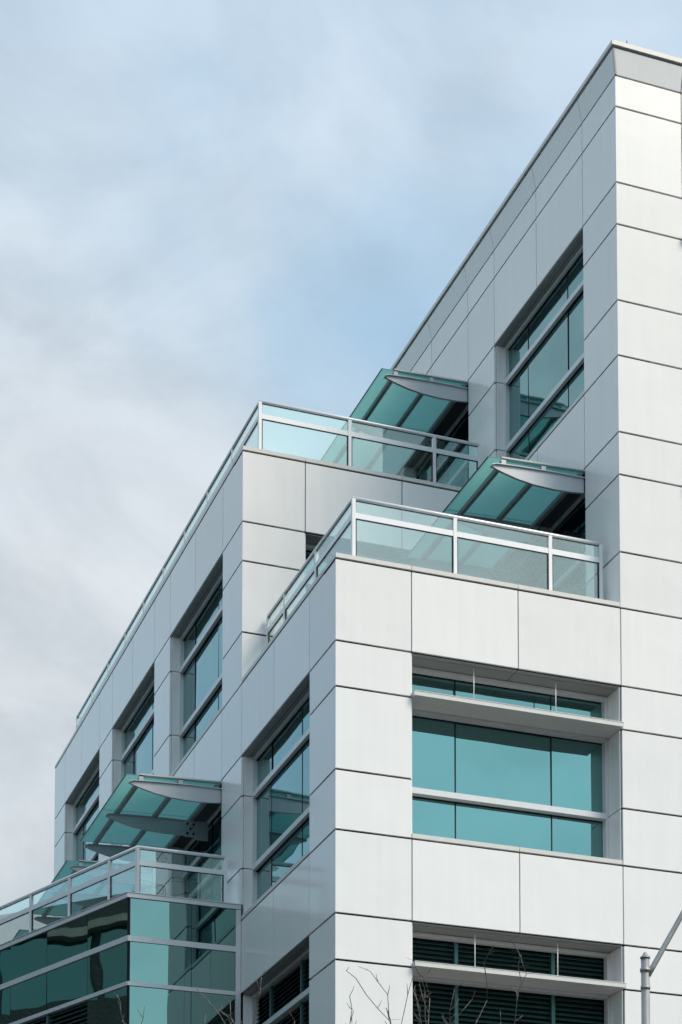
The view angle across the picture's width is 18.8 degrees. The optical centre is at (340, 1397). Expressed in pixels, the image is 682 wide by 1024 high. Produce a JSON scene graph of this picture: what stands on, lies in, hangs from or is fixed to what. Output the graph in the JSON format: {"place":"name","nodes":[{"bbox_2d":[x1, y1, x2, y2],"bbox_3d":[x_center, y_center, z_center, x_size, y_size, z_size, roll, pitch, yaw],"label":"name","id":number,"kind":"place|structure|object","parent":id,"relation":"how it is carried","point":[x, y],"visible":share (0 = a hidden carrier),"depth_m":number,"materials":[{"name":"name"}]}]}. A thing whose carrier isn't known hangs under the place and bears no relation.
{"place":"outdoors","nodes":[
{"label":"outdoors","id":0,"kind":"place"},
{"bbox_2d":[140,879,187,897],"bbox_3d":[-3.106,-8.672,36.112,0.604,0.915,0.694,4,-6,-45],"label":"terrace chair","id":1,"kind":"object","parent":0,"point":[157,886],"visible":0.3,"depth_m":36.21,"materials":[{"name":"black metal"}]},
{"bbox_2d":[0,39,681,1023],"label":"office building","id":2,"kind":"structure","parent":0,"point":[390,687],"depth_m":33.51,"materials":[{"name":"white metal"}]},
{"bbox_2d":[66,752,99,860],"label":"window","id":3,"kind":"structure","parent":2,"relation":"in","point":[82,811],"depth_m":48.50,"materials":[{"name":"teal glass"}]},
{"bbox_2d":[113,665,154,845],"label":"window","id":4,"kind":"structure","parent":2,"relation":"in","point":[134,739],"depth_m":43.64,"materials":[{"name":"teal glass"}]},
{"bbox_2d":[170,557,222,775],"bbox_3d":[-2.596,-13.609,38.609,0.310,2.921,3.603,2,-5,-20],"label":"window","id":5,"kind":"structure","parent":2,"relation":"in","point":[197,650],"depth_m":39.23,"materials":[{"name":"teal glass"}]},
{"bbox_2d":[170,803,222,901],"bbox_3d":[-2.547,-9.369,38.309,0.420,3.021,3.603,2,-5,-20],"label":"window","id":6,"kind":"structure","parent":2,"relation":"in","point":[200,886],"depth_m":38.96,"materials":[{"name":"teal glass"}]},
{"bbox_2d":[241,675,310,919],"bbox_3d":[-0.960,-9.758,33.783,0.310,2.921,3.603,2,-5,-20],"label":"window","id":7,"kind":"structure","parent":2,"relation":"in","point":[277,772],"depth_m":34.30,"materials":[{"name":"teal glass"}]},
{"bbox_2d":[243,938,310,1023],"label":"window","id":8,"kind":"structure","parent":2,"relation":"in","point":[293,992],"depth_m":33.79,"materials":[{"name":"black metal"}]},
{"bbox_2d":[304,533,491,592],"bbox_3d":[0.982,-13.729,36.979,3.615,2.921,0.510,2,-5,-20],"label":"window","id":9,"kind":"structure","parent":2,"relation":"in","point":[311,541],"depth_m":36.82,"materials":[{"name":"teal glass"}]},
{"bbox_2d":[404,405,469,486],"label":"window","id":10,"kind":"structure","parent":2,"relation":"in","point":[451,471],"depth_m":40.43,"materials":[{"name":"teal glass"}]},
{"bbox_2d":[411,653,622,865],"bbox_3d":[2.667,-9.874,32.209,3.585,2.921,0.580,2,-5,-20],"label":"window","id":11,"kind":"structure","parent":2,"relation":"in","point":[476,783],"depth_m":32.46,"materials":[{"name":"teal glass"}]},
{"bbox_2d":[411,922,622,1023],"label":"window","id":12,"kind":"structure","parent":2,"relation":"in","point":[612,955],"depth_m":32.19,"materials":[{"name":"black glass"}]},
{"bbox_2d":[496,231,585,459],"bbox_3d":[3.578,-18.009,36.049,0.310,2.921,3.603,2,-5,-20],"label":"window","id":13,"kind":"structure","parent":2,"relation":"in","point":[540,365],"depth_m":36.30,"materials":[{"name":"teal glass"}]},
{"bbox_2d":[498,491,586,595],"bbox_3d":[3.626,-13.744,35.747,0.420,3.071,3.603,2,-5,-20],"label":"window","id":14,"kind":"structure","parent":2,"relation":"in","point":[569,575],"depth_m":35.60,"materials":[{"name":"teal glass"}]},
{"bbox_2d":[0,0,681,943],"label":"sky","id":15,"kind":"structure","parent":0,"point":[210,210],"materials":[{"name":"blue"}]},
{"bbox_2d":[640,910,681,1023],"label":"street lamp","id":16,"kind":"object","parent":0,"point":[647,969],"visible":1,"depth_m":24.14,"materials":[{"name":"grey metal"}]},
{"bbox_3d":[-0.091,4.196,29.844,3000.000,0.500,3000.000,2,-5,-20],"label":"ground","id":17,"kind":"structure","parent":0,"visible":0},
{"bbox_2d":[114,942,532,1023],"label":"bare tree","id":18,"kind":"object","parent":17,"relation":"on","point":[450,1009],"visible":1,"depth_m":14.78,"materials":[{"name":"brown plant"}]},
{"bbox_2d":[384,1008,453,1023],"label":"bare tree","id":19,"kind":"object","parent":17,"relation":"on","point":[398,1019],"visible":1,"depth_m":13.96,"materials":[{"name":"brown plant"}]}
]}

